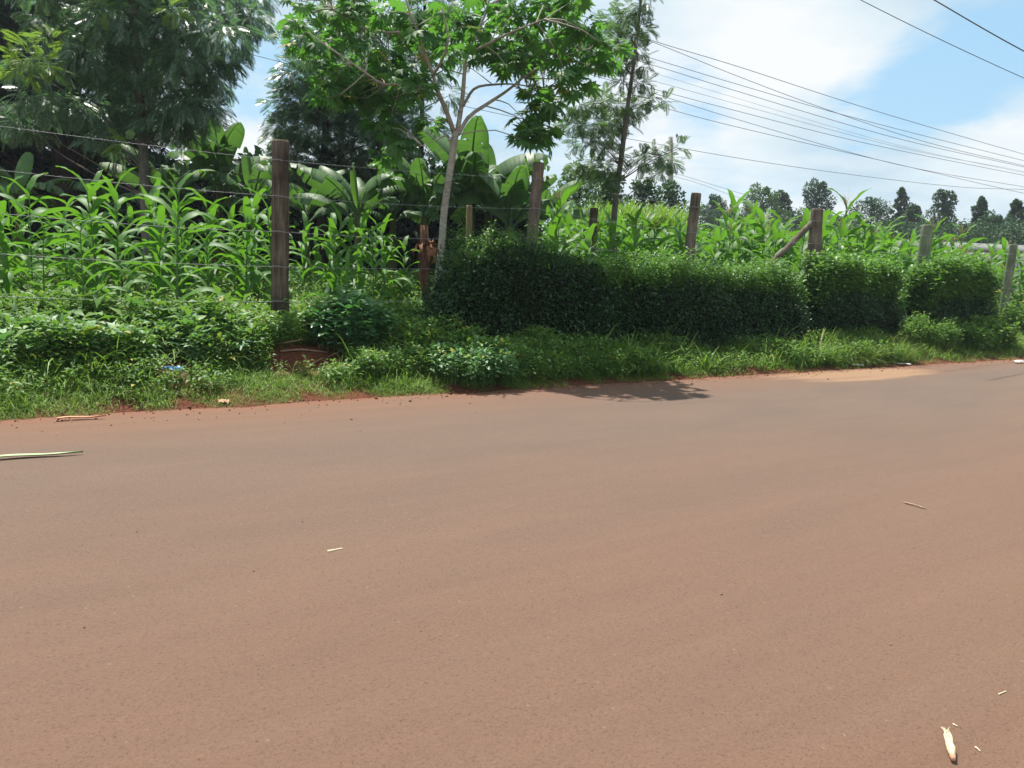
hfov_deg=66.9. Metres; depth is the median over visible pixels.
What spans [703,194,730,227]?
skyline tree
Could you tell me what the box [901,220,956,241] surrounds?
skyline bush
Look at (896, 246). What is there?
maize plant
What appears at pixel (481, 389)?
leaf scraps
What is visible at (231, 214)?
maize plant
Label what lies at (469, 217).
wooden post
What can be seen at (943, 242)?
maize plant
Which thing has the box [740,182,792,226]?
skyline tree
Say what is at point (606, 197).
field tree
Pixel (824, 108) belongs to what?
power cable
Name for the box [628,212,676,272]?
maize plant
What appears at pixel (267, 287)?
maize plant
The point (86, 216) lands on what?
maize plant
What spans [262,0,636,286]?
white trunk tree
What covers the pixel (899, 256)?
maize plant
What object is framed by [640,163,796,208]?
power cable
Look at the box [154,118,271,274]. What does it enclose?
banana plant
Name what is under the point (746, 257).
maize plant
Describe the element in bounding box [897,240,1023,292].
stone wall
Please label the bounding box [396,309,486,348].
weed bush
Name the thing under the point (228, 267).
maize plant
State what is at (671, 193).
field tree
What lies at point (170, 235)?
maize plant
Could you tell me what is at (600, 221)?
maize plant
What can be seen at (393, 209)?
banana plant
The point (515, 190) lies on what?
banana plant
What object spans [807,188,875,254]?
maize plant
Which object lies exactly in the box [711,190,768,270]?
maize plant
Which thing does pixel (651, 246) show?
maize plant
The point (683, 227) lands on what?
maize plant
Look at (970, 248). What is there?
maize plant
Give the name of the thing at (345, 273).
maize plant
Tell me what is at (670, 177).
utility pole
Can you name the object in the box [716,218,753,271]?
maize plant
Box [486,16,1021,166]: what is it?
power cable
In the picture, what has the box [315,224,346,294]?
maize plant
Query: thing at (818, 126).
power cable
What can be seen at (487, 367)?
weed bush
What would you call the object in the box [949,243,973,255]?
maize plant
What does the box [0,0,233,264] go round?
silky oak
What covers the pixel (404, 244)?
maize plant
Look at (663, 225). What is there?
maize plant
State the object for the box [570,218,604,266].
maize plant
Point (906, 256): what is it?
maize plant
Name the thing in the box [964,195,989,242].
skyline tree
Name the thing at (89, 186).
maize plant
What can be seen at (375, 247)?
maize plant
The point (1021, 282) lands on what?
maize plant
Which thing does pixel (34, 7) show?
silky oak
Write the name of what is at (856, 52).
sky
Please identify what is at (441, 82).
silky oak
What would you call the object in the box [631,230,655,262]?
maize plant
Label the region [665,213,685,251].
maize plant
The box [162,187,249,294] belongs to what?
maize plant
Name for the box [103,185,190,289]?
maize plant
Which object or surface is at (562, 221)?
maize plant
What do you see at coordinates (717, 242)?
maize plant
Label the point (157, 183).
maize plant
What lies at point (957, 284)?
clipped hedge
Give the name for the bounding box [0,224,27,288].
maize plant
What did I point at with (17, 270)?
maize plant
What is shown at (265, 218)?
maize plant
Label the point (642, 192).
field tree
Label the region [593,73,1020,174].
power cable
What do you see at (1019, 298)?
weed bush
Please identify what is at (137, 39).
silky oak
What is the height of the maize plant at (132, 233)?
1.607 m
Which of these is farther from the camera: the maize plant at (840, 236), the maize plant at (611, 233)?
the maize plant at (840, 236)
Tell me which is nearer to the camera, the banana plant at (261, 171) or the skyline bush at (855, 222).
the banana plant at (261, 171)
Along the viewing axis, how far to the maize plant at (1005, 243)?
20.87 m
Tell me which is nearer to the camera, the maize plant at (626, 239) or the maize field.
the maize plant at (626, 239)
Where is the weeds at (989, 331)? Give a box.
[0,251,1023,398]
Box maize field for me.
[542,217,1023,292]
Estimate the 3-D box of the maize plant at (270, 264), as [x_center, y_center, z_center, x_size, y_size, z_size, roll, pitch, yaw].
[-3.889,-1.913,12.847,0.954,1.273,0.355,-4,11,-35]
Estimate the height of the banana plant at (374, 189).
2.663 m
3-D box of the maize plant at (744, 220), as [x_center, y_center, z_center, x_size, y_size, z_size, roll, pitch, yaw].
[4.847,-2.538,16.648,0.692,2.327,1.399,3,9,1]
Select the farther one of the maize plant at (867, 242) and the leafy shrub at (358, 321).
the maize plant at (867, 242)
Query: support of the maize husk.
on the road
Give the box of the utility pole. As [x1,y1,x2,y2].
[668,134,677,199]
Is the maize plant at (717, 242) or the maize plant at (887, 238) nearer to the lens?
the maize plant at (717, 242)
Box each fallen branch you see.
[277,338,319,347]
[280,349,326,352]
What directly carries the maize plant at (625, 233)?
on the ground at (292, 357)
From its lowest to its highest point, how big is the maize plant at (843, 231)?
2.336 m
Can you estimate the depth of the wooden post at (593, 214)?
13.57 m
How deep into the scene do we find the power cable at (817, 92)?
33.31 m
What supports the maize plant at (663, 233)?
on the ground at (292, 357)
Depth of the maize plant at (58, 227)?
11.61 m
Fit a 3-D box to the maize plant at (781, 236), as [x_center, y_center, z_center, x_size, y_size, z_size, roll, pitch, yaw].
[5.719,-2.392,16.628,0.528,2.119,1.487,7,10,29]
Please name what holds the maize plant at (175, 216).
on the ground at (292, 357)
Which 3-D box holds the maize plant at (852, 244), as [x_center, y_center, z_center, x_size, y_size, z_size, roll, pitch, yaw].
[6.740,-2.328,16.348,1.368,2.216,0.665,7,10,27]
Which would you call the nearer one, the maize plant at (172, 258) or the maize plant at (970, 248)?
the maize plant at (172, 258)
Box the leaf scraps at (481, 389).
[0,357,1021,433]
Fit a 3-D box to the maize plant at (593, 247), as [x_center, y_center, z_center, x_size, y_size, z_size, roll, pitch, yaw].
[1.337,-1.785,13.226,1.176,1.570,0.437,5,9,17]
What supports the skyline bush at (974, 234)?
on the ground at (292, 357)
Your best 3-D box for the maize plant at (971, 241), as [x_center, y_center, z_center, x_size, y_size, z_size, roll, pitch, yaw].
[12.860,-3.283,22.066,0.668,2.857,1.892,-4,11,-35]
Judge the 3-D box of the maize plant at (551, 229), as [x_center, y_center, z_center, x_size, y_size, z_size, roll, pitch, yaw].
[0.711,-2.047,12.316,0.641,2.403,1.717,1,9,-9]
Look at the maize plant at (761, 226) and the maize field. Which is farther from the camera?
the maize field
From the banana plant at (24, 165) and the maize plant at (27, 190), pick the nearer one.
the maize plant at (27, 190)
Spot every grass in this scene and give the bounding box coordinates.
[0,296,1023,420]
[0,327,1023,419]
[548,196,703,249]
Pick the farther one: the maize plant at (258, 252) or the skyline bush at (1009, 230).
the skyline bush at (1009, 230)
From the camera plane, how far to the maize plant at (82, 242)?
8.62 m
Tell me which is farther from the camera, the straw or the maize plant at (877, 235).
the maize plant at (877, 235)
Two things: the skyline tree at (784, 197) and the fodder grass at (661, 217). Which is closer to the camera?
the fodder grass at (661, 217)
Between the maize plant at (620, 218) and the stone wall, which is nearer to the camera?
the maize plant at (620, 218)
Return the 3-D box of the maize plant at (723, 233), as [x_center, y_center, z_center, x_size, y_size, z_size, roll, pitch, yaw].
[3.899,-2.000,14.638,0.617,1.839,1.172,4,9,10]
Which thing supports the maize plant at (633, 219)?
on the ground at (292, 357)
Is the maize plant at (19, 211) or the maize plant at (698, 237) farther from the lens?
the maize plant at (698, 237)
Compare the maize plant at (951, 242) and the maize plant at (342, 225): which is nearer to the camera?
the maize plant at (342, 225)
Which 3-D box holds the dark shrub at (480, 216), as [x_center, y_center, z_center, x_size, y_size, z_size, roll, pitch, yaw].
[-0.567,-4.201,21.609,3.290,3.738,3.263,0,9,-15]
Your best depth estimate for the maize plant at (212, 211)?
11.59 m
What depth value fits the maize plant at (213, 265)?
10.29 m
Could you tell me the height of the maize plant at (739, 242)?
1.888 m
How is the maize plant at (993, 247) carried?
on the ground at (292, 357)
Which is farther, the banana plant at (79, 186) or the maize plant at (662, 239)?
the banana plant at (79, 186)
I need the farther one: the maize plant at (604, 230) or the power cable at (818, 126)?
the power cable at (818, 126)
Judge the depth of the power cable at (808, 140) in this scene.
40.30 m
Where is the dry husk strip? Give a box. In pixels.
[56,415,105,418]
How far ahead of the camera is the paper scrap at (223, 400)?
7.48 m
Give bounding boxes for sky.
[2,0,1023,241]
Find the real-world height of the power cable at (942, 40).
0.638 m
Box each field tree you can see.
[547,160,606,221]
[591,172,627,210]
[620,175,669,212]
[654,179,689,226]
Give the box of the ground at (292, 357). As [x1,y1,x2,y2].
[0,253,1023,419]
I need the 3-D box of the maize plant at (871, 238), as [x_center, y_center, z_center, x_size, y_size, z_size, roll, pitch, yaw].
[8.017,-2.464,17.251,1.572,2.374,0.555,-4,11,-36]
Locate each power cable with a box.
[128,22,1023,189]
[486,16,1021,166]
[523,20,1023,160]
[545,74,1020,192]
[565,68,1022,186]
[571,11,1023,165]
[573,60,1023,171]
[583,16,1021,153]
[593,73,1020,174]
[623,64,1022,172]
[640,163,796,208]
[654,171,785,213]
[861,0,1023,77]
[934,0,1023,51]
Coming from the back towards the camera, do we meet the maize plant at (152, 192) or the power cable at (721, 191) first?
the power cable at (721, 191)
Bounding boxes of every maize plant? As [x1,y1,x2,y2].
[0,173,86,287]
[0,176,58,281]
[0,200,30,300]
[0,206,81,300]
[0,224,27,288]
[4,194,56,279]
[24,200,103,286]
[29,208,88,277]
[30,221,95,293]
[41,165,143,293]
[41,216,133,314]
[49,169,134,275]
[68,206,115,293]
[69,173,168,298]
[72,227,122,276]
[74,167,167,286]
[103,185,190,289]
[112,202,148,278]
[120,170,242,305]
[136,192,221,299]
[137,205,185,298]
[148,177,191,275]
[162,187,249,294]
[163,200,196,298]
[164,203,200,271]
[175,229,237,302]
[179,223,205,291]
[197,198,267,278]
[197,204,224,286]
[201,225,223,283]
[208,221,264,294]
[217,196,270,303]
[224,205,256,285]
[224,208,294,302]
[232,187,311,299]
[236,188,267,296]
[242,226,303,297]
[245,241,306,276]
[247,233,299,288]
[258,226,305,293]
[295,211,313,287]
[300,199,380,302]
[306,226,326,291]
[311,212,349,296]
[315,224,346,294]
[326,217,379,295]
[328,250,357,300]
[335,222,405,305]
[341,213,405,296]
[350,207,376,295]
[372,213,414,300]
[382,235,419,297]
[525,200,593,256]
[539,185,578,267]
[539,205,586,269]
[546,206,588,257]
[550,209,569,266]
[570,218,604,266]
[570,222,603,256]
[571,228,598,254]
[571,232,611,264]
[573,229,607,259]
[574,223,601,263]
[581,215,619,259]
[583,235,606,260]
[584,205,627,268]
[584,205,629,273]
[596,217,623,271]
[596,232,643,265]
[597,211,648,256]
[602,215,623,259]
[603,200,667,272]
[607,220,657,277]
[615,235,632,267]
[616,220,632,275]
[622,210,648,255]
[624,217,676,269]
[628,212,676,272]
[630,225,644,261]
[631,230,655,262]
[639,239,665,284]
[644,223,684,272]
[645,228,677,286]
[647,214,704,253]
[656,227,711,287]
[659,227,684,274]
[661,204,716,274]
[664,223,694,280]
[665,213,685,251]
[693,227,708,270]
[695,224,731,279]
[695,238,711,270]
[697,200,757,277]
[700,213,742,260]
[701,226,734,257]
[702,188,760,282]
[704,230,738,281]
[707,231,761,269]
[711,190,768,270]
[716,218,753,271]
[731,213,753,268]
[734,232,757,265]
[736,206,790,278]
[743,200,765,267]
[748,209,799,282]
[750,221,800,287]
[752,218,778,263]
[764,224,796,275]
[765,208,825,295]
[765,224,800,271]
[773,236,802,287]
[776,221,807,278]
[783,219,796,274]
[785,229,803,288]
[788,209,837,279]
[803,221,865,258]
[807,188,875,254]
[822,209,833,255]
[823,226,837,256]
[825,218,892,259]
[826,211,844,251]
[830,212,861,253]
[830,214,902,297]
[839,218,853,258]
[852,229,893,266]
[853,222,902,263]
[861,227,869,262]
[863,216,906,277]
[863,222,912,268]
[863,223,896,268]
[864,225,917,296]
[883,233,909,263]
[887,236,916,284]
[889,232,905,252]
[889,234,934,300]
[891,242,914,302]
[898,234,918,291]
[905,235,954,291]
[910,214,961,260]
[913,238,947,264]
[931,231,971,261]
[931,234,968,261]
[944,223,995,269]
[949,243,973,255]
[949,244,986,264]
[980,241,1016,308]
[991,237,1023,297]
[993,251,1001,272]
[994,260,1018,302]
[998,258,1023,289]
[1012,260,1023,292]
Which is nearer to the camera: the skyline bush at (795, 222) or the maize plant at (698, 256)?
the maize plant at (698, 256)
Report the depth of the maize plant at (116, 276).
9.77 m
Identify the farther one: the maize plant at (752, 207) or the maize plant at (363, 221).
the maize plant at (752, 207)
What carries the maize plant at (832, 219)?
on the ground at (292, 357)
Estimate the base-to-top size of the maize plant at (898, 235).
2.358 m
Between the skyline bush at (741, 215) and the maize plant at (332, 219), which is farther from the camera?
the skyline bush at (741, 215)
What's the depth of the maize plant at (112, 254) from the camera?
10.91 m
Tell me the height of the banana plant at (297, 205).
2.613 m
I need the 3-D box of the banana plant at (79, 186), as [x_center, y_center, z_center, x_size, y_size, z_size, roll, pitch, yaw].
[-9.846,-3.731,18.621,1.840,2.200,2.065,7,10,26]
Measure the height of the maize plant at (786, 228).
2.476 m
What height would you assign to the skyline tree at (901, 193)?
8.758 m
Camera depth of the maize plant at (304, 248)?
13.00 m
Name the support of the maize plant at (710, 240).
on the ground at (292, 357)
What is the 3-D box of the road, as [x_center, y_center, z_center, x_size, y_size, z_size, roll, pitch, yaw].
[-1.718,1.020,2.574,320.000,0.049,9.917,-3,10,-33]
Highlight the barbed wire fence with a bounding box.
[0,126,1019,340]
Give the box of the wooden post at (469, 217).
[465,205,471,249]
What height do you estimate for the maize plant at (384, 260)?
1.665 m
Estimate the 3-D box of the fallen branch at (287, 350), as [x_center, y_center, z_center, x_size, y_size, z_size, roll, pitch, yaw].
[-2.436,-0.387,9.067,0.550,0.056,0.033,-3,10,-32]
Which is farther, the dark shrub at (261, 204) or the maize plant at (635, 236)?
the dark shrub at (261, 204)
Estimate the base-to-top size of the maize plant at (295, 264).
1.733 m
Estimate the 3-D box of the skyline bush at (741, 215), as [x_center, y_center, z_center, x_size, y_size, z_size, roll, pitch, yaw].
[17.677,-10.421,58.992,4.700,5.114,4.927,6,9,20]
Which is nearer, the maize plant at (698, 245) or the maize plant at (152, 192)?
the maize plant at (152, 192)
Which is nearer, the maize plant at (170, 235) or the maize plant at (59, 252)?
the maize plant at (59, 252)
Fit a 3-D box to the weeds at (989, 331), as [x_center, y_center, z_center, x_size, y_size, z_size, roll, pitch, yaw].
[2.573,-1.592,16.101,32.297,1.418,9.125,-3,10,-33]
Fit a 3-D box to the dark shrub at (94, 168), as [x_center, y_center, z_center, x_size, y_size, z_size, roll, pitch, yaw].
[-12.390,-5.264,23.705,5.184,4.688,4.956,9,11,38]
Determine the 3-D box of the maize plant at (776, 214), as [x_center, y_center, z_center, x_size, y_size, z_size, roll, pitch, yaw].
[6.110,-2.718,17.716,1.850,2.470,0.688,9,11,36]
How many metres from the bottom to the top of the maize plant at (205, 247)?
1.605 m
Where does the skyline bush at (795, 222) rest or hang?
on the ground at (292, 357)
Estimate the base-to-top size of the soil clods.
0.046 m
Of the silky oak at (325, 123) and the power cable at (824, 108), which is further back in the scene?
the power cable at (824, 108)
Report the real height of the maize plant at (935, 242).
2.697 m
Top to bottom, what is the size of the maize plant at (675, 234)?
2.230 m
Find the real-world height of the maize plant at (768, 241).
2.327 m
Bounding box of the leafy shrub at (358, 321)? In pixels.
[298,283,398,349]
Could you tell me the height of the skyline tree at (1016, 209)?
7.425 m
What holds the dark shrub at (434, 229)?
on the ground at (292, 357)
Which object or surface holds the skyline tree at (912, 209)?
on the ground at (292, 357)
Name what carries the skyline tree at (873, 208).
on the ground at (292, 357)
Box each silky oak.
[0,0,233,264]
[0,0,281,269]
[0,2,92,229]
[254,0,431,270]
[364,0,488,269]
[552,0,691,272]
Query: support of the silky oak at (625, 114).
on the ground at (292, 357)
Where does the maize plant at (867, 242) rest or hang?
on the ground at (292, 357)
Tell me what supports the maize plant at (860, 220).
on the ground at (292, 357)
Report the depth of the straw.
3.86 m
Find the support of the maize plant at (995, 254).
on the ground at (292, 357)
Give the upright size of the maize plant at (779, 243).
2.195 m
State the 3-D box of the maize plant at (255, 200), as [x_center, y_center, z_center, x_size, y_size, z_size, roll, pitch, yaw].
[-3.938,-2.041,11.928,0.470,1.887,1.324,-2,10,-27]
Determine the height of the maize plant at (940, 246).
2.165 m
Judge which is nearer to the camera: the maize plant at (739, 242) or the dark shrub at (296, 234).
the maize plant at (739, 242)
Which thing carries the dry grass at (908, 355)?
on the ground at (292, 357)
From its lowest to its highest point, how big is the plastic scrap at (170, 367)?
0.053 m
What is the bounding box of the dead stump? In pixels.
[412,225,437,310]
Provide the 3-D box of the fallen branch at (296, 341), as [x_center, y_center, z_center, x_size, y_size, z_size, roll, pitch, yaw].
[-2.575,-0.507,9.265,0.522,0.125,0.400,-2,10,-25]
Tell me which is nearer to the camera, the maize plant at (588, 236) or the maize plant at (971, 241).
the maize plant at (588, 236)
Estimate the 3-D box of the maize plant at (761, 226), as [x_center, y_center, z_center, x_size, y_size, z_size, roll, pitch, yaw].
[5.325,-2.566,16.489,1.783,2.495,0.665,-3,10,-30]
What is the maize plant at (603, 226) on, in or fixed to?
on the ground at (292, 357)
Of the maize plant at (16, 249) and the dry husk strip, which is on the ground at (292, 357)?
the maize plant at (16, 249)
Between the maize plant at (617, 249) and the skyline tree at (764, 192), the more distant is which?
the skyline tree at (764, 192)
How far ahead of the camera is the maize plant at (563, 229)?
12.64 m
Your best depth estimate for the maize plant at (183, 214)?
12.56 m
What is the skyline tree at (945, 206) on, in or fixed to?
on the ground at (292, 357)
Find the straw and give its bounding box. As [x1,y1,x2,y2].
[327,548,342,551]
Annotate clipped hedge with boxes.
[418,220,621,349]
[583,246,812,350]
[792,245,909,341]
[898,248,1006,339]
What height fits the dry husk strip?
0.020 m
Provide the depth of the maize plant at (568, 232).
13.49 m
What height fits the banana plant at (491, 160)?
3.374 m
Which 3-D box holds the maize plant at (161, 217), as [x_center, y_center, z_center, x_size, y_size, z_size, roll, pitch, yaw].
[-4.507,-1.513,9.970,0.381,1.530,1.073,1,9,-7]
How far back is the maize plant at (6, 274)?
9.06 m
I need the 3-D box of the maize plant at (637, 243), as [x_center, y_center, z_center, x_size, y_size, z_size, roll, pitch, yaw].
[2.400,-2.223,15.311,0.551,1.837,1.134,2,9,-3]
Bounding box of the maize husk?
[941,727,955,760]
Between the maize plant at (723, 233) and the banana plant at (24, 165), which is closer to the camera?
the maize plant at (723, 233)
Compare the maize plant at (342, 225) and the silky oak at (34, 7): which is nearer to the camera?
the maize plant at (342, 225)
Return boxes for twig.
[903,502,925,508]
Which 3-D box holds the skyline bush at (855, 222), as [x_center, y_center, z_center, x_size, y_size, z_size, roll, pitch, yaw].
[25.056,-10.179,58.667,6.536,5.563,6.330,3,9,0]
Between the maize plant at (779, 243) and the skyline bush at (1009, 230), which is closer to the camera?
the maize plant at (779, 243)
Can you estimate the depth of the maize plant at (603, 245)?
14.71 m
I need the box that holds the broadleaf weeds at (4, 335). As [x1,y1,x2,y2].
[0,294,530,367]
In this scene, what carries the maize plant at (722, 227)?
on the ground at (292, 357)
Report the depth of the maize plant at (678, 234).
13.91 m
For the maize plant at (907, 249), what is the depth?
20.68 m
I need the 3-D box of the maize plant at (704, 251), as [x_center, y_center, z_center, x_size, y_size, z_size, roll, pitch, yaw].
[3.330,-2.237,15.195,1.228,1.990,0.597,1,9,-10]
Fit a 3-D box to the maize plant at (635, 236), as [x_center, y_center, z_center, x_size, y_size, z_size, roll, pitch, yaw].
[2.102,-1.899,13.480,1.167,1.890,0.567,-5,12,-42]
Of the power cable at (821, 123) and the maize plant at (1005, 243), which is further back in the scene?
the power cable at (821, 123)
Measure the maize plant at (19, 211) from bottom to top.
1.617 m
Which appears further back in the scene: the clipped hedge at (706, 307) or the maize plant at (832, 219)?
the maize plant at (832, 219)
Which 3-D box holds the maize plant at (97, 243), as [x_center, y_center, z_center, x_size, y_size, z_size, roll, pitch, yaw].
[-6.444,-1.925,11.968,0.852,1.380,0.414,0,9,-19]
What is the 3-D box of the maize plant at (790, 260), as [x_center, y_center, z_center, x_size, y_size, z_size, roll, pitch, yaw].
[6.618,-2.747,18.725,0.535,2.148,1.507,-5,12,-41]
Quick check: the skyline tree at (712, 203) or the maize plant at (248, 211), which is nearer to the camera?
the maize plant at (248, 211)
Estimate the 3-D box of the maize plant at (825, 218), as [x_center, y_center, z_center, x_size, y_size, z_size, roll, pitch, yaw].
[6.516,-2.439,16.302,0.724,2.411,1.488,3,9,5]
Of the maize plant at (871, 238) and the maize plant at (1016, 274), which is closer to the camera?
the maize plant at (871, 238)
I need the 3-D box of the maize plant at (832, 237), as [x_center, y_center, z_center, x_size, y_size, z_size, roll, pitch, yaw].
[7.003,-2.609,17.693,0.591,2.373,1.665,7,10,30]
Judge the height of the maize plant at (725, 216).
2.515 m
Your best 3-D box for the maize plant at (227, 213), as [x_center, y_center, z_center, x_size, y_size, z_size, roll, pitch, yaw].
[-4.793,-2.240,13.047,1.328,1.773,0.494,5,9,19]
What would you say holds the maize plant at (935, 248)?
on the ground at (292, 357)
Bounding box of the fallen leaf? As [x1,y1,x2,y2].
[0,451,82,456]
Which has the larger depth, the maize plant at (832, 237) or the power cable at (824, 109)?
the power cable at (824, 109)
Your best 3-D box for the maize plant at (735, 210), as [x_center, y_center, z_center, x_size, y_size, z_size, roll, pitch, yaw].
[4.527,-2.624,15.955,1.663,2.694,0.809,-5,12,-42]
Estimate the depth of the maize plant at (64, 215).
10.58 m
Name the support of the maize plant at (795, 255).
on the ground at (292, 357)
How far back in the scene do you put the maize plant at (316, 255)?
13.32 m
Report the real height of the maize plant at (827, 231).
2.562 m
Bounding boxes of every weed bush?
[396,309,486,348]
[420,335,518,387]
[896,309,964,347]
[995,287,1023,317]
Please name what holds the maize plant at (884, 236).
on the ground at (292, 357)
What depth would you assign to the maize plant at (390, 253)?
11.22 m
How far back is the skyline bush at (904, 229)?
54.00 m
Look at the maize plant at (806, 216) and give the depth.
15.97 m
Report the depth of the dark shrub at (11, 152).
21.96 m
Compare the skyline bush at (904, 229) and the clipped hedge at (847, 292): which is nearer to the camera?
the clipped hedge at (847, 292)
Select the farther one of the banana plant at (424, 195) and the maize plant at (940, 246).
the maize plant at (940, 246)
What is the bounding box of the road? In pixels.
[0,359,1023,767]
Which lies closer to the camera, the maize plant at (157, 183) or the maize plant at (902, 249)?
the maize plant at (157, 183)
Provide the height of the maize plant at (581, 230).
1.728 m
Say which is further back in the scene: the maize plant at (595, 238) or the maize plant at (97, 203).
the maize plant at (595, 238)
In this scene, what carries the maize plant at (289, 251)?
on the ground at (292, 357)
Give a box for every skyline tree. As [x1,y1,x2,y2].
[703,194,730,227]
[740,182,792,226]
[771,190,792,216]
[796,177,837,228]
[834,196,897,257]
[888,186,909,226]
[893,202,924,233]
[922,188,958,237]
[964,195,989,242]
[968,209,1014,242]
[1003,198,1023,242]
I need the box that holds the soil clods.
[5,357,1022,428]
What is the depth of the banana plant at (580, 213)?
17.66 m
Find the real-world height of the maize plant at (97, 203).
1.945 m
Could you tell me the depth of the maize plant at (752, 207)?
17.78 m
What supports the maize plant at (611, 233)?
on the ground at (292, 357)
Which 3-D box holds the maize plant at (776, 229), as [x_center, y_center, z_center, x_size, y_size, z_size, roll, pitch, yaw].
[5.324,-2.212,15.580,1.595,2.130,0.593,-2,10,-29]
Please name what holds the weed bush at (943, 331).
on the ground at (292, 357)
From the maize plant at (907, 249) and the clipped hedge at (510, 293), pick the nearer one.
the clipped hedge at (510, 293)
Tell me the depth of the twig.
5.08 m
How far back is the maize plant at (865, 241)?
21.82 m
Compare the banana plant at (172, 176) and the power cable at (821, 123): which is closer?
the banana plant at (172, 176)
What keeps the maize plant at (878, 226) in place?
on the ground at (292, 357)
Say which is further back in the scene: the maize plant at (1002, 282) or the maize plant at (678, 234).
the maize plant at (1002, 282)
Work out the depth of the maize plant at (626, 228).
16.64 m
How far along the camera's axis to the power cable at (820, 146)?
40.89 m
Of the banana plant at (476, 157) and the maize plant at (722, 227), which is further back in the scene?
the maize plant at (722, 227)
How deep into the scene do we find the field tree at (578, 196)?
27.88 m
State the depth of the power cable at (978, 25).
18.18 m
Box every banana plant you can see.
[0,152,65,261]
[45,178,139,260]
[98,144,221,262]
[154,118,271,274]
[184,147,311,271]
[248,169,352,278]
[292,162,404,279]
[334,179,457,284]
[367,146,487,295]
[418,115,550,257]
[428,145,531,253]
[452,164,556,252]
[524,180,589,247]
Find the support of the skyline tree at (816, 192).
on the ground at (292, 357)
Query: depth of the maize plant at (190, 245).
12.01 m
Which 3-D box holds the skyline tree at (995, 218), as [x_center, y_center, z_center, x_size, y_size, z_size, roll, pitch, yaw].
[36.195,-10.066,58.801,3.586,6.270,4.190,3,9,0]
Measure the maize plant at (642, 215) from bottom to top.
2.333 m
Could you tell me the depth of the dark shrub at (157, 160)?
21.32 m
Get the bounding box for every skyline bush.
[684,202,721,239]
[727,213,771,230]
[772,207,803,230]
[831,214,861,242]
[856,219,921,265]
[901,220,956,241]
[933,216,996,243]
[976,218,1023,244]
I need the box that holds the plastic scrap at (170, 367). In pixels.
[163,365,181,370]
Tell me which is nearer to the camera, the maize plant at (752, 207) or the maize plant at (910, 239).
the maize plant at (752, 207)
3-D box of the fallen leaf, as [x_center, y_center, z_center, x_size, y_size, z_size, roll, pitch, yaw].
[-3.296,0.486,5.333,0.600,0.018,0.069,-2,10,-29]
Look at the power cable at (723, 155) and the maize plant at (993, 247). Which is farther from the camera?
the power cable at (723, 155)
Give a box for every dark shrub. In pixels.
[0,134,51,257]
[2,131,168,263]
[99,147,241,266]
[201,141,342,269]
[289,156,430,275]
[372,152,465,273]
[442,180,550,260]
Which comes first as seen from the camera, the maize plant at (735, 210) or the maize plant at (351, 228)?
the maize plant at (351, 228)
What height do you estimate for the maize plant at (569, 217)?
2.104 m
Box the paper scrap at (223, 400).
[218,399,229,402]
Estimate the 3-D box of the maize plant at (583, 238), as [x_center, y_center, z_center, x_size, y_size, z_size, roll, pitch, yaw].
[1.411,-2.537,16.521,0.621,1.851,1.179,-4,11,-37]
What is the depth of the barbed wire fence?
10.26 m
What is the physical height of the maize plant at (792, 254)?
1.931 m
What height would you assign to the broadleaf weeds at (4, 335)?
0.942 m
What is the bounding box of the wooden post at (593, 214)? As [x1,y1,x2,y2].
[588,208,597,263]
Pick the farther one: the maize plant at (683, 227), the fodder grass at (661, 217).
the fodder grass at (661, 217)
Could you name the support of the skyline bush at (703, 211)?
on the ground at (292, 357)

